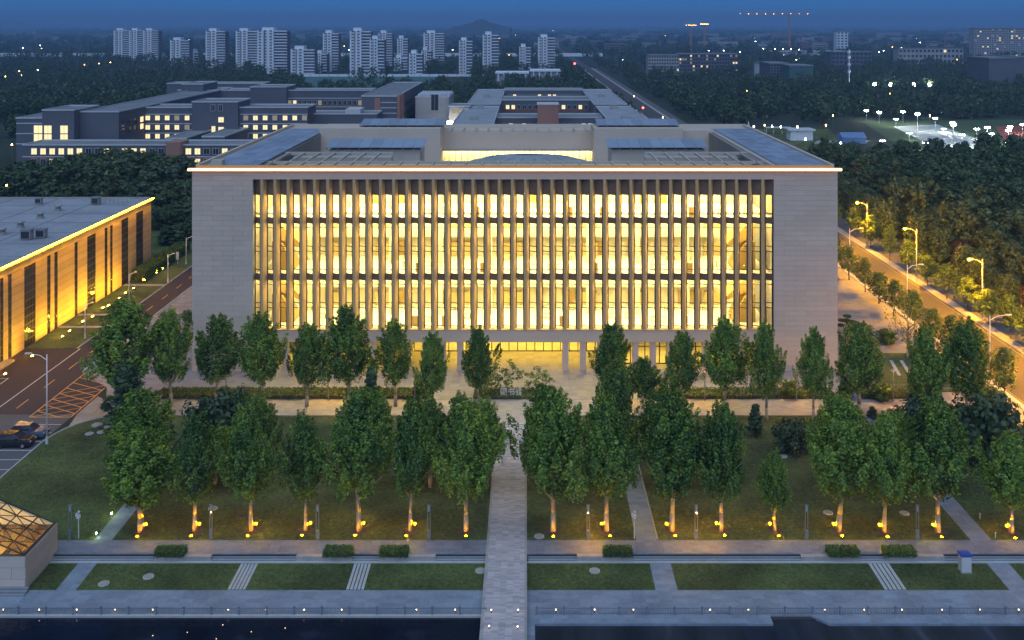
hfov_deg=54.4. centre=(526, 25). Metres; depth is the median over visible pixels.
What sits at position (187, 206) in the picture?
grove tree
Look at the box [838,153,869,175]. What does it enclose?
wood tree
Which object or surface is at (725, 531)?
earth mound
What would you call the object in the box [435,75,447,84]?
woodland tree
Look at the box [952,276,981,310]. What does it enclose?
street tree
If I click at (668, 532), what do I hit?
earth mound
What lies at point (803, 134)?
garden pavilion
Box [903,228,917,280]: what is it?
street lamp
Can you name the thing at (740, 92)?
woodland tree
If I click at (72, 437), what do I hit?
lawn
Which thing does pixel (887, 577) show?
path
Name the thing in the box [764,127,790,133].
garden canopy
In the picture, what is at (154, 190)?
grove tree
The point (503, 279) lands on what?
window pane
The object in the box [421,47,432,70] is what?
apartment tower
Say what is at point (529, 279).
window pane
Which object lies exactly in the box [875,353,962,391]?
garden bed
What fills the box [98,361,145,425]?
conifer
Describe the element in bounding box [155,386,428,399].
hedge
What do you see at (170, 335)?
plane tree
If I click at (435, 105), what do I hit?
annex
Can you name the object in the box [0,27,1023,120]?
wood
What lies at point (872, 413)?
conifer
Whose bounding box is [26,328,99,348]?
lawn
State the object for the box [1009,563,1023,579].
lawn
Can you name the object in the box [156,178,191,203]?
grove tree
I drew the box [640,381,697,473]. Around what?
plane tree
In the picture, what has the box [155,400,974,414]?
walk
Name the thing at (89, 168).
grove tree
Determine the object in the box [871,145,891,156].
wood tree
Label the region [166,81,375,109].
dormitory
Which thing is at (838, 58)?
office block
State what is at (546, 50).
apartment tower
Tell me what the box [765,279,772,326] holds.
window pane
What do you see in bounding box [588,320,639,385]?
plane tree
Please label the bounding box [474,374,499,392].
tree
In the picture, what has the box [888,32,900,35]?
block
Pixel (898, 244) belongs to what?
side street
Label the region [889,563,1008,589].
lawn
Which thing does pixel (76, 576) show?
path
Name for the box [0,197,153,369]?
lecture hall
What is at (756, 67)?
office block
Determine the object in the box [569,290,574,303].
doorway
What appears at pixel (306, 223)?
window pane
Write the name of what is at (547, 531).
earth mound
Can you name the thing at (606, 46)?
block
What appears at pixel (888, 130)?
sports lawn
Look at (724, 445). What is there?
plane tree
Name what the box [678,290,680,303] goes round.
doorway
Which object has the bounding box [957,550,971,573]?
cabinet
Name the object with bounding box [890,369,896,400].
walk lamp
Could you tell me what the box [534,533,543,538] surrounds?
manhole cover
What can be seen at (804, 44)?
block
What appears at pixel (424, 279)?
window pane
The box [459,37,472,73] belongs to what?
apartment tower
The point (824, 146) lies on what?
wood tree
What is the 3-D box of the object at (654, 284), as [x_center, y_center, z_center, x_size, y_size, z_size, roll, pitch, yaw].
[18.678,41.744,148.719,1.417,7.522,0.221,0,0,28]
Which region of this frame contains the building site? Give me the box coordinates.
[304,76,435,87]
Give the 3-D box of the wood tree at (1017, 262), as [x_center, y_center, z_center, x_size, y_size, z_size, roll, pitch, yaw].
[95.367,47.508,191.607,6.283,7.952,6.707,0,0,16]
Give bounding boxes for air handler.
[19,228,34,239]
[34,197,43,203]
[34,228,47,237]
[90,196,101,203]
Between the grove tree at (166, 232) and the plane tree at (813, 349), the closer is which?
the plane tree at (813, 349)
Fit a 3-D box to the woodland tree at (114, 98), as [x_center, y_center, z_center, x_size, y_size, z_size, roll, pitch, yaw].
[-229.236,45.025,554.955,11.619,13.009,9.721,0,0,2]
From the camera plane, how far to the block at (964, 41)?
2263.91 m
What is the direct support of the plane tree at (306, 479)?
on the lawn at (327, 524)
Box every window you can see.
[0,278,2,362]
[8,274,11,358]
[24,262,35,347]
[47,255,50,333]
[54,251,57,328]
[74,242,77,314]
[87,233,95,307]
[104,228,106,295]
[110,225,112,292]
[121,218,127,284]
[136,210,142,266]
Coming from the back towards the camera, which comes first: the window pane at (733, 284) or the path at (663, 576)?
the window pane at (733, 284)
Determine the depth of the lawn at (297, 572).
93.71 m
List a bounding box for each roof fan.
[0,228,5,234]
[16,221,24,227]
[37,212,44,218]
[54,205,61,211]
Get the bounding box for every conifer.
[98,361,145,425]
[363,368,380,393]
[743,403,763,437]
[866,406,879,419]
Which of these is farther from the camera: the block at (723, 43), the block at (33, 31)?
the block at (33, 31)
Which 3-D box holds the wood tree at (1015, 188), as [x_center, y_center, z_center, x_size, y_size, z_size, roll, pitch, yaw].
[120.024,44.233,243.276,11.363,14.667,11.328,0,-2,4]
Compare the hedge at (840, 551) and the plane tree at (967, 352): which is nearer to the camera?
the hedge at (840, 551)
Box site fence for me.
[303,74,482,76]
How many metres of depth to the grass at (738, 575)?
93.57 m
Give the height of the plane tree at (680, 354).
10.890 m
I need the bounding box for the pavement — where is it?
[1007,400,1023,423]
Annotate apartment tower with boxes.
[114,28,128,59]
[129,28,142,59]
[143,28,161,59]
[170,37,192,64]
[193,49,201,64]
[206,28,228,67]
[236,28,256,69]
[257,27,289,73]
[291,46,316,74]
[317,50,328,72]
[323,30,340,71]
[350,28,372,75]
[370,36,385,73]
[378,30,393,65]
[394,54,408,70]
[397,35,408,57]
[409,50,423,73]
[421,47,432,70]
[423,30,444,62]
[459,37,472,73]
[483,31,498,72]
[519,44,530,71]
[538,34,554,68]
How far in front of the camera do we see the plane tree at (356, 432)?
99.83 m
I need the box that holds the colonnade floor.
[260,342,761,368]
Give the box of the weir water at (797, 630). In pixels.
[524,620,1023,639]
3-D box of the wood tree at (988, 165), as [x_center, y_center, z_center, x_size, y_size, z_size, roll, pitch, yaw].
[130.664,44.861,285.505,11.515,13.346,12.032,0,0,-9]
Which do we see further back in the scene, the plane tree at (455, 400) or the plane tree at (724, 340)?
the plane tree at (724, 340)
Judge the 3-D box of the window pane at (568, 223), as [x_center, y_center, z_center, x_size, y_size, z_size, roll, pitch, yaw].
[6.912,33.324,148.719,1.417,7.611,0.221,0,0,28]
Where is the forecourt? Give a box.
[0,349,76,404]
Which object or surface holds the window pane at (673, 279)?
in the library
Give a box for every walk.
[69,396,114,427]
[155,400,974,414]
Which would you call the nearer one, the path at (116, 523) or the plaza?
the path at (116, 523)
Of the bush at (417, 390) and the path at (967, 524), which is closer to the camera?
the path at (967, 524)
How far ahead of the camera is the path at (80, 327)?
169.27 m
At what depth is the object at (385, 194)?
148.70 m
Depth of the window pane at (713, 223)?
148.66 m
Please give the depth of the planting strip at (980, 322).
192.56 m
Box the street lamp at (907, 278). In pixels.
[906,264,923,318]
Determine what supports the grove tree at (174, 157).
on the ground at (834, 123)
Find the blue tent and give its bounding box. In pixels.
[836,132,866,143]
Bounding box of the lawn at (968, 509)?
[902,416,1023,539]
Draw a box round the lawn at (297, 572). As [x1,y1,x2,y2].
[246,563,353,589]
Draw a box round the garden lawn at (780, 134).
[757,129,836,151]
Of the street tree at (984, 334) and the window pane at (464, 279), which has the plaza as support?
the street tree at (984, 334)
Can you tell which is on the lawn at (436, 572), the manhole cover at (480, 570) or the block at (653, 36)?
the manhole cover at (480, 570)
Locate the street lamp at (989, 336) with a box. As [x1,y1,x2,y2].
[989,314,1011,382]
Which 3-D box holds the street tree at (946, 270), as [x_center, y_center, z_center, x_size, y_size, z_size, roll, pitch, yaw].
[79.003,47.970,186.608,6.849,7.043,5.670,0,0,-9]
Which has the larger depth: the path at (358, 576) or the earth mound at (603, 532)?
the earth mound at (603, 532)
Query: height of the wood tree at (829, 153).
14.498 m
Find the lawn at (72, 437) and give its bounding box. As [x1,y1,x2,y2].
[0,416,190,539]
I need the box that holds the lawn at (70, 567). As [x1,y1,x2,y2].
[29,563,77,589]
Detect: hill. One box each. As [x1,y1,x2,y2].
[0,20,1023,28]
[444,19,511,36]
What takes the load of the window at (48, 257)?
in the lecture hall
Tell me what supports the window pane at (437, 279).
in the library
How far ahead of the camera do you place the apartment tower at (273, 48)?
1057.56 m
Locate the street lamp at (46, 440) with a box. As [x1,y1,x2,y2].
[25,352,47,444]
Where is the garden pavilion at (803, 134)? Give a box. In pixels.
[784,128,815,140]
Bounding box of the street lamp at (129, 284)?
[128,271,136,302]
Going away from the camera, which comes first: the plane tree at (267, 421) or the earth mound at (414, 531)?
the earth mound at (414, 531)
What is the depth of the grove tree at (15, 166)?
302.53 m
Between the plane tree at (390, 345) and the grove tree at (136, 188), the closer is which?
the plane tree at (390, 345)
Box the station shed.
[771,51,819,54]
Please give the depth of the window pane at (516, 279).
148.73 m
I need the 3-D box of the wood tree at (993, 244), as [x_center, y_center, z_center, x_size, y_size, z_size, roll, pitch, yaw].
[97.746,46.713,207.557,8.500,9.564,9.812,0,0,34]
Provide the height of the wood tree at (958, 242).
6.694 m
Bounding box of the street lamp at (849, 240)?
[849,228,863,274]
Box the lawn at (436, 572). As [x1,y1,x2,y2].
[364,563,484,589]
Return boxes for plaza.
[82,267,1007,399]
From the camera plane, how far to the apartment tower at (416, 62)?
1012.60 m
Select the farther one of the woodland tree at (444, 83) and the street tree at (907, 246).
the woodland tree at (444, 83)
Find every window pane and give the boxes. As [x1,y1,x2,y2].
[255,194,259,217]
[255,223,259,273]
[255,279,259,313]
[267,194,273,217]
[267,223,273,274]
[267,279,273,325]
[280,194,286,217]
[280,223,286,274]
[280,279,286,328]
[293,194,299,217]
[293,223,299,274]
[293,279,299,327]
[306,194,312,217]
[306,223,312,274]
[306,279,312,325]
[319,194,325,217]
[319,223,325,273]
[319,279,325,327]
[332,194,338,217]
[332,223,338,273]
[332,279,338,322]
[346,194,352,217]
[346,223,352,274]
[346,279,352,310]
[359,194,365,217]
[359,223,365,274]
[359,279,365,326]
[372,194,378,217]
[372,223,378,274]
[372,279,378,328]
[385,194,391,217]
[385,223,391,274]
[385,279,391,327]
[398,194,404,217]
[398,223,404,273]
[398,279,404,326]
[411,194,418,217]
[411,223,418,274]
[411,279,418,328]
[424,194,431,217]
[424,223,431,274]
[424,279,431,328]
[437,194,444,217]
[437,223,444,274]
[437,279,444,328]
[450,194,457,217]
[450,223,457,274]
[450,279,457,328]
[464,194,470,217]
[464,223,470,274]
[464,279,470,328]
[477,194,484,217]
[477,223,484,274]
[477,279,484,328]
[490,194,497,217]
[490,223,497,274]
[490,279,497,328]
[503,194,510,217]
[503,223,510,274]
[503,279,510,328]
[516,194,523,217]
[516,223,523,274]
[516,279,523,328]
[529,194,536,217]
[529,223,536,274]
[529,279,536,328]
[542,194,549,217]
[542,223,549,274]
[542,279,549,328]
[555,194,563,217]
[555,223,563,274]
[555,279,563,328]
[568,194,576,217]
[568,223,576,274]
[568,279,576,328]
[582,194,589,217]
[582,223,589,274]
[582,279,589,328]
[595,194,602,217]
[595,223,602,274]
[595,279,602,328]
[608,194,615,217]
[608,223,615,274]
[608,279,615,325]
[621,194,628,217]
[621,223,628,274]
[621,279,628,328]
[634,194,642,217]
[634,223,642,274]
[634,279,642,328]
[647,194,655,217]
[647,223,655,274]
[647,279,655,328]
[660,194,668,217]
[660,223,668,274]
[660,279,668,328]
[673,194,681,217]
[673,223,681,274]
[673,279,681,328]
[686,194,694,217]
[686,223,694,274]
[686,279,694,328]
[700,194,707,217]
[700,223,707,274]
[700,279,707,328]
[713,194,720,217]
[713,223,720,274]
[713,279,720,327]
[726,194,734,217]
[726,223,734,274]
[726,279,734,324]
[739,194,747,217]
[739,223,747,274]
[739,279,747,328]
[752,194,760,217]
[752,223,760,274]
[752,279,760,327]
[765,194,772,217]
[765,223,772,274]
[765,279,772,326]
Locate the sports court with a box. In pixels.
[893,124,977,148]
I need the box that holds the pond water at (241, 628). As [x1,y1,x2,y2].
[0,618,480,639]
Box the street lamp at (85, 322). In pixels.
[84,302,93,338]
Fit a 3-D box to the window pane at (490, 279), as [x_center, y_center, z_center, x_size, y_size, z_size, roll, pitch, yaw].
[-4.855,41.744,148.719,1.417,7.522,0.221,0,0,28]
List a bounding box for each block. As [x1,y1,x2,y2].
[4,32,18,35]
[15,30,36,33]
[34,35,53,39]
[89,34,109,37]
[187,35,205,37]
[296,34,304,38]
[341,35,349,39]
[547,37,564,41]
[566,36,585,40]
[604,44,625,49]
[609,40,628,43]
[641,42,655,46]
[646,54,679,74]
[651,34,662,38]
[658,41,676,45]
[676,53,737,74]
[696,41,708,45]
[704,33,718,36]
[706,37,726,41]
[714,41,737,48]
[727,37,750,41]
[749,34,768,36]
[754,62,758,76]
[756,43,766,48]
[759,61,788,76]
[770,36,787,40]
[771,34,789,35]
[782,64,813,83]
[787,33,804,37]
[793,41,808,47]
[800,37,813,40]
[810,42,827,50]
[816,37,833,41]
[826,51,871,67]
[833,31,847,50]
[848,38,857,42]
[852,42,873,45]
[867,38,881,41]
[876,33,889,36]
[886,37,901,40]
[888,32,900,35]
[893,48,963,63]
[903,38,914,42]
[924,41,937,44]
[926,44,937,47]
[940,37,955,41]
[940,45,953,47]
[946,32,968,36]
[960,40,968,47]
[966,56,1016,87]
[969,28,1023,55]
[998,55,1023,81]
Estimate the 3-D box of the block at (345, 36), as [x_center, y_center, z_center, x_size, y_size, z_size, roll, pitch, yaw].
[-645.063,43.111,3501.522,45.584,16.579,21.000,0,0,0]
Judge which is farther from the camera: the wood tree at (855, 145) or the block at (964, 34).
the block at (964, 34)
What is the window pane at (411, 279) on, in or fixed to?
in the library
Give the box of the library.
[188,119,841,370]
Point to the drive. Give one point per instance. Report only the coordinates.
(71, 390)
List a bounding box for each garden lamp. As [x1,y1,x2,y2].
[68,505,71,539]
[209,504,212,538]
[316,505,318,539]
[427,505,430,539]
[586,505,589,539]
[695,505,697,539]
[805,505,808,539]
[915,505,918,539]
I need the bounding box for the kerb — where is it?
[587,72,1023,409]
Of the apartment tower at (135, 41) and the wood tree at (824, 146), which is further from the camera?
the apartment tower at (135, 41)
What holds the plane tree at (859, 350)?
on the ground at (834, 123)
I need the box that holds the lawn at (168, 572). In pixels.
[76,563,240,589]
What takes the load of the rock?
on the lawn at (72, 437)
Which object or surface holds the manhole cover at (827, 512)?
on the lawn at (817, 496)
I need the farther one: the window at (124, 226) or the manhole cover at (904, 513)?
the window at (124, 226)
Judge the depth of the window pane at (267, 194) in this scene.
148.70 m
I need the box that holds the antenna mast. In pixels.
[848,49,850,81]
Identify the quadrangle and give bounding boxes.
[452,88,645,123]
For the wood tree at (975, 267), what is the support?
on the ground at (834, 123)
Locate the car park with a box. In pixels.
[0,415,71,476]
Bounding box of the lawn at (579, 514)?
[527,416,635,539]
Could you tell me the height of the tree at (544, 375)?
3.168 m
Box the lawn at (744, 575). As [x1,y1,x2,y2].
[670,563,883,589]
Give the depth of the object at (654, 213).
148.41 m
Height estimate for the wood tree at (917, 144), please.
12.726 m
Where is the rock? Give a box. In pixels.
[91,422,102,427]
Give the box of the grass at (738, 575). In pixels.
[29,563,1023,589]
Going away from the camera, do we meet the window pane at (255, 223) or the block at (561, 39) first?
the window pane at (255, 223)
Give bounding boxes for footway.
[593,68,1023,346]
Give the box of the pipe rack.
[101,199,126,204]
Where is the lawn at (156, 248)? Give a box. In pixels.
[151,230,191,257]
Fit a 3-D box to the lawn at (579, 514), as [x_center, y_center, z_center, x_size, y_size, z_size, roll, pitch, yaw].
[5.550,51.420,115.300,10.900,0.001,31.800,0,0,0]
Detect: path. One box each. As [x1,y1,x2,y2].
[56,563,96,589]
[58,326,101,327]
[94,504,136,539]
[123,284,164,285]
[227,563,257,589]
[346,563,370,589]
[479,415,526,639]
[626,450,655,539]
[650,563,676,589]
[863,415,990,539]
[868,563,906,589]
[987,563,1023,589]
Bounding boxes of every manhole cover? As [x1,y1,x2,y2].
[98,580,109,586]
[143,573,153,579]
[475,567,484,573]
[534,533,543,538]
[589,567,599,573]
[823,510,832,514]
[899,510,909,515]
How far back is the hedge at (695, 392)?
137.40 m
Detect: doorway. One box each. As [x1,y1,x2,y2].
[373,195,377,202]
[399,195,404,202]
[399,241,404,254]
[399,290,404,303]
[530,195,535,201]
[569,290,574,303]
[596,241,601,254]
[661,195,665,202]
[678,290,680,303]
[690,290,693,303]
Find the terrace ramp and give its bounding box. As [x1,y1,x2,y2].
[866,392,968,399]
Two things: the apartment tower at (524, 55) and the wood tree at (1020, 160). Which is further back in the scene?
the apartment tower at (524, 55)
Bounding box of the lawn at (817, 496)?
[630,416,969,539]
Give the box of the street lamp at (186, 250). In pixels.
[185,236,191,263]
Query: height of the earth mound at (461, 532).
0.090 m
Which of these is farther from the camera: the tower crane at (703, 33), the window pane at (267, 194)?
the tower crane at (703, 33)
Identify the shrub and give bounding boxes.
[165,386,238,441]
[216,382,254,426]
[771,417,808,457]
[892,390,950,429]
[937,403,979,446]
[948,386,1023,466]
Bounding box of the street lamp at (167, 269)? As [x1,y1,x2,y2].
[167,253,174,282]
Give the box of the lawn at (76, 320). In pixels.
[61,315,107,325]
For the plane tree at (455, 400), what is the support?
on the lawn at (327, 524)
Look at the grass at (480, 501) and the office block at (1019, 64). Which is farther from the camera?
the office block at (1019, 64)
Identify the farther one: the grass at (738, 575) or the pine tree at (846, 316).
the pine tree at (846, 316)
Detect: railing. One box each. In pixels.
[0,605,486,614]
[535,605,1023,614]
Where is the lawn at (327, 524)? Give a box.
[112,416,492,539]
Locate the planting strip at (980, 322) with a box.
[591,68,1023,354]
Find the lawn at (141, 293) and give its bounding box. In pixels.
[80,286,161,313]
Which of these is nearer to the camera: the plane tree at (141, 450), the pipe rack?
the plane tree at (141, 450)
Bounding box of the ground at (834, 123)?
[0,29,1023,555]
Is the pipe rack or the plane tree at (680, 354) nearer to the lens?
the plane tree at (680, 354)
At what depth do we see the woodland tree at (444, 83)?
711.26 m
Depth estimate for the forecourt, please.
149.12 m
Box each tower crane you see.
[686,24,695,49]
[700,24,707,49]
[740,13,806,49]
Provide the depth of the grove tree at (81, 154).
305.67 m
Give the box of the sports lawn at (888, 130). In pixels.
[861,120,1023,149]
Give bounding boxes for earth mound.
[132,528,149,535]
[186,528,202,534]
[242,528,259,534]
[297,527,314,533]
[350,527,366,533]
[401,528,417,534]
[456,528,473,534]
[545,528,561,535]
[598,527,614,534]
[662,527,679,534]
[711,527,728,533]
[766,527,783,534]
[829,528,847,534]
[876,528,893,535]
[929,529,947,535]
[1001,530,1020,536]
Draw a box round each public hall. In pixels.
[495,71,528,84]
[530,69,560,80]
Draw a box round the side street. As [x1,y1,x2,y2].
[885,242,914,246]
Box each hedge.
[130,241,190,281]
[154,543,187,557]
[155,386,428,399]
[322,544,354,557]
[379,543,409,557]
[473,387,557,399]
[602,544,632,557]
[649,386,833,398]
[825,544,860,558]
[856,386,915,398]
[880,544,917,557]
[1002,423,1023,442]
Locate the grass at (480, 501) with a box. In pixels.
[0,415,1023,538]
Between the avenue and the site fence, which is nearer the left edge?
the site fence
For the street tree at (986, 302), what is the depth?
170.40 m
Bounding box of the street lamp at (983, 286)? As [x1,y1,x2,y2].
[967,258,984,319]
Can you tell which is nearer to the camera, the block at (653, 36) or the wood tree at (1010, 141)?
the wood tree at (1010, 141)
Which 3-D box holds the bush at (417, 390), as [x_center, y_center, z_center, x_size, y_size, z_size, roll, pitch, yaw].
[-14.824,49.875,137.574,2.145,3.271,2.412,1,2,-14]
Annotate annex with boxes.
[415,91,471,123]
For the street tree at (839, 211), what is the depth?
253.75 m
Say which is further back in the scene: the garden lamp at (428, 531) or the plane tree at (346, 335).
the plane tree at (346, 335)
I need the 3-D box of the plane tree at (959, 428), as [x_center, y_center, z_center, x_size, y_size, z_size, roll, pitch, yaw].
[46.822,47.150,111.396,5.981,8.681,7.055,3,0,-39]
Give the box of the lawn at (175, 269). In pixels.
[126,252,191,283]
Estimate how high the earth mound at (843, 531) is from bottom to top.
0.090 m
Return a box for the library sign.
[500,388,521,394]
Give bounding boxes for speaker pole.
[75,511,80,538]
[632,511,635,538]
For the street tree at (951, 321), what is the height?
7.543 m
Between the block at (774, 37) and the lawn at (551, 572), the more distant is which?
the block at (774, 37)
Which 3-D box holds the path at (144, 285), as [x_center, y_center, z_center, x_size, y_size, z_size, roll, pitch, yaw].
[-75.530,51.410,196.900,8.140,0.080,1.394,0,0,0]
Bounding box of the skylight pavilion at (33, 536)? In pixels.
[0,499,57,596]
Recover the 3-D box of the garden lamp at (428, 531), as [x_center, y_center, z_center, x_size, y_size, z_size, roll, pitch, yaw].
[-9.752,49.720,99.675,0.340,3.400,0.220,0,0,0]
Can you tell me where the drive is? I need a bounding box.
[0,266,191,478]
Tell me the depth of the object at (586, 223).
148.37 m
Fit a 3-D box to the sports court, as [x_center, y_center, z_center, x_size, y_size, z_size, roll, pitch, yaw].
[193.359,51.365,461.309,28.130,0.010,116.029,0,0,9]
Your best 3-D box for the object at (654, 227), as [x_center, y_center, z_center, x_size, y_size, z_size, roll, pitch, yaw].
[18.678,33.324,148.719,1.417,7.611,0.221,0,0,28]
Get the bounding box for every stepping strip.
[889,360,900,374]
[900,360,907,372]
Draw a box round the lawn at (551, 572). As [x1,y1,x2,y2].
[527,563,655,589]
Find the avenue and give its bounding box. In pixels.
[557,47,1023,403]
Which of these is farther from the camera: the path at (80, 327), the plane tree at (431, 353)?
the path at (80, 327)
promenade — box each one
[0,590,482,617]
[524,590,1023,639]
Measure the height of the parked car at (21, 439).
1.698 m
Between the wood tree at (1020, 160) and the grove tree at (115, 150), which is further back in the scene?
the grove tree at (115, 150)
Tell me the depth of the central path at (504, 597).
97.21 m
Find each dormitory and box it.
[16,87,232,161]
[22,139,254,167]
[145,98,315,138]
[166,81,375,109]
[313,82,422,123]
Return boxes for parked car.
[0,430,36,448]
[10,421,49,439]
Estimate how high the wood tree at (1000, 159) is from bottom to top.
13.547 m
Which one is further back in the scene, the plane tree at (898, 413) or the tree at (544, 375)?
the tree at (544, 375)
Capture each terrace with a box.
[2,540,486,563]
[527,462,1023,563]
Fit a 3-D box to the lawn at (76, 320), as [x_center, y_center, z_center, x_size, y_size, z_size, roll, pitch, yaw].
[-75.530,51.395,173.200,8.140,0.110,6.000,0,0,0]
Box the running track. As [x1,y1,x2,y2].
[994,126,1023,139]
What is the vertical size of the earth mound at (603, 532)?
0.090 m
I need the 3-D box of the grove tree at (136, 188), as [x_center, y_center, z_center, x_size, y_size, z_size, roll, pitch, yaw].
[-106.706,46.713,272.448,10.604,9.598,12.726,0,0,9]
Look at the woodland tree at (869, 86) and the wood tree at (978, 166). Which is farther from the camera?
the woodland tree at (869, 86)
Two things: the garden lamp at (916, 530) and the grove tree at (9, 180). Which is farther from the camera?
the grove tree at (9, 180)
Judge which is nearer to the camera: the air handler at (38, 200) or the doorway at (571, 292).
the doorway at (571, 292)
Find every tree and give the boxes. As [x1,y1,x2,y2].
[0,166,15,190]
[0,172,40,196]
[2,114,19,136]
[3,160,40,173]
[12,165,67,196]
[18,96,46,114]
[21,159,41,178]
[30,180,78,196]
[31,154,90,194]
[37,158,70,177]
[42,96,58,108]
[53,178,97,196]
[70,156,129,193]
[72,152,105,161]
[79,294,163,388]
[91,152,163,196]
[92,176,128,196]
[98,146,146,160]
[101,425,180,532]
[102,386,180,484]
[104,95,121,104]
[116,178,152,196]
[131,151,170,161]
[132,159,184,184]
[142,180,180,208]
[149,305,193,406]
[151,205,186,228]
[153,155,186,176]
[153,156,197,189]
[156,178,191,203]
[156,225,180,244]
[159,222,191,241]
[164,199,191,222]
[165,411,222,531]
[181,78,192,81]
[184,214,191,237]
[190,424,233,484]
[194,312,245,399]
[213,401,277,531]
[226,310,288,397]
[236,391,284,453]
[276,407,331,530]
[286,321,332,407]
[312,385,409,531]
[318,303,378,400]
[330,385,396,476]
[360,317,414,406]
[391,393,439,530]
[410,330,450,398]
[414,392,445,487]
[431,397,506,531]
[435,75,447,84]
[437,81,454,90]
[439,390,475,468]
[454,94,463,102]
[460,325,502,406]
[473,392,506,487]
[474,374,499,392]
[491,359,524,387]
[505,382,576,489]
[519,384,590,532]
[524,366,555,386]
[581,82,595,88]
[581,391,639,531]
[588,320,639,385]
[588,363,645,487]
[622,388,709,531]
[628,355,667,407]
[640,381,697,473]
[665,330,706,394]
[693,396,744,530]
[694,409,747,482]
[699,314,753,405]
[714,102,739,123]
[733,318,786,421]
[734,89,747,103]
[737,105,754,124]
[756,448,792,530]
[792,325,833,421]
[803,142,829,156]
[804,391,872,463]
[804,392,875,531]
[809,102,833,123]
[817,134,828,159]
[825,141,858,163]
[831,146,854,167]
[834,320,885,415]
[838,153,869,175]
[838,167,848,198]
[838,177,858,207]
[838,200,846,217]
[838,238,845,257]
[838,244,862,279]
[838,314,856,333]
[840,140,863,155]
[843,81,851,92]
[843,183,868,209]
[844,205,861,236]
[845,153,887,189]
[847,323,874,337]
[849,257,877,291]
[851,78,866,89]
[852,190,874,217]
[852,193,885,226]
[855,411,919,532]
[856,164,888,200]
[857,214,881,247]
[862,272,890,303]
[864,85,875,94]
[866,147,891,167]
[870,142,891,152]
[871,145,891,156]
[873,198,910,236]
[875,407,930,484]
[876,224,901,260]
[876,279,906,315]
[882,156,904,202]
[882,175,916,229]
[884,290,927,358]
[885,185,905,202]
[887,96,913,118]
[887,157,914,181]
[888,174,943,230]
[890,139,915,158]
[893,138,921,155]
[894,238,925,272]
[896,145,930,170]
[900,289,928,329]
[903,211,942,255]
[904,396,983,532]
[906,324,951,405]
[910,91,926,111]
[911,170,939,206]
[914,155,927,175]
[914,253,939,285]
[918,308,943,336]
[919,227,955,262]
[920,93,942,114]
[920,200,963,253]
[922,137,950,150]
[922,141,949,153]
[923,150,944,156]
[923,161,943,192]
[923,412,970,466]
[928,79,938,91]
[929,152,950,161]
[929,262,964,297]
[932,186,972,210]
[937,157,971,185]
[937,313,963,350]
[940,152,975,164]
[940,157,964,165]
[940,165,983,186]
[941,197,1016,253]
[942,315,1002,405]
[943,168,989,179]
[944,143,971,157]
[950,238,971,269]
[951,244,992,278]
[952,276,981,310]
[955,179,996,191]
[956,182,1017,226]
[961,132,1006,150]
[962,252,1002,290]
[963,144,994,161]
[964,159,999,171]
[967,161,986,171]
[970,288,1003,323]
[974,225,1012,268]
[974,430,1023,533]
[977,327,997,362]
[978,141,999,151]
[980,200,1023,242]
[981,163,1017,178]
[982,153,1007,167]
[982,168,1017,190]
[985,293,1023,338]
[987,346,1017,391]
[990,145,1014,157]
[993,272,1021,299]
[996,176,1023,196]
[998,239,1023,273]
[1000,133,1023,155]
[1003,176,1023,207]
[1004,158,1023,167]
[1004,162,1023,176]
[1005,252,1023,289]
[1010,221,1023,243]
[1011,143,1022,154]
[1014,190,1023,231]
[1014,308,1023,339]
[1018,286,1023,311]
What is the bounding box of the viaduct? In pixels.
[0,53,602,55]
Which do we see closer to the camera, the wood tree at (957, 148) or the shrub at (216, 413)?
the shrub at (216, 413)
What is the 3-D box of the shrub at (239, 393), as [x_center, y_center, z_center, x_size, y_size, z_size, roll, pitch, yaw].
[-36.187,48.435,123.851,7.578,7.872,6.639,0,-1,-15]
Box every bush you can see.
[179,309,191,322]
[411,374,424,396]
[656,377,668,392]
[779,378,798,397]
[836,383,854,397]
[868,384,893,401]
[873,328,898,344]
[975,383,1005,403]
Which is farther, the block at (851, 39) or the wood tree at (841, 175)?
the block at (851, 39)
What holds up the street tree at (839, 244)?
on the plaza
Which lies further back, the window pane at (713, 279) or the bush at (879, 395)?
the window pane at (713, 279)
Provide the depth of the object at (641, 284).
148.37 m
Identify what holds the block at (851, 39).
on the ground at (834, 123)

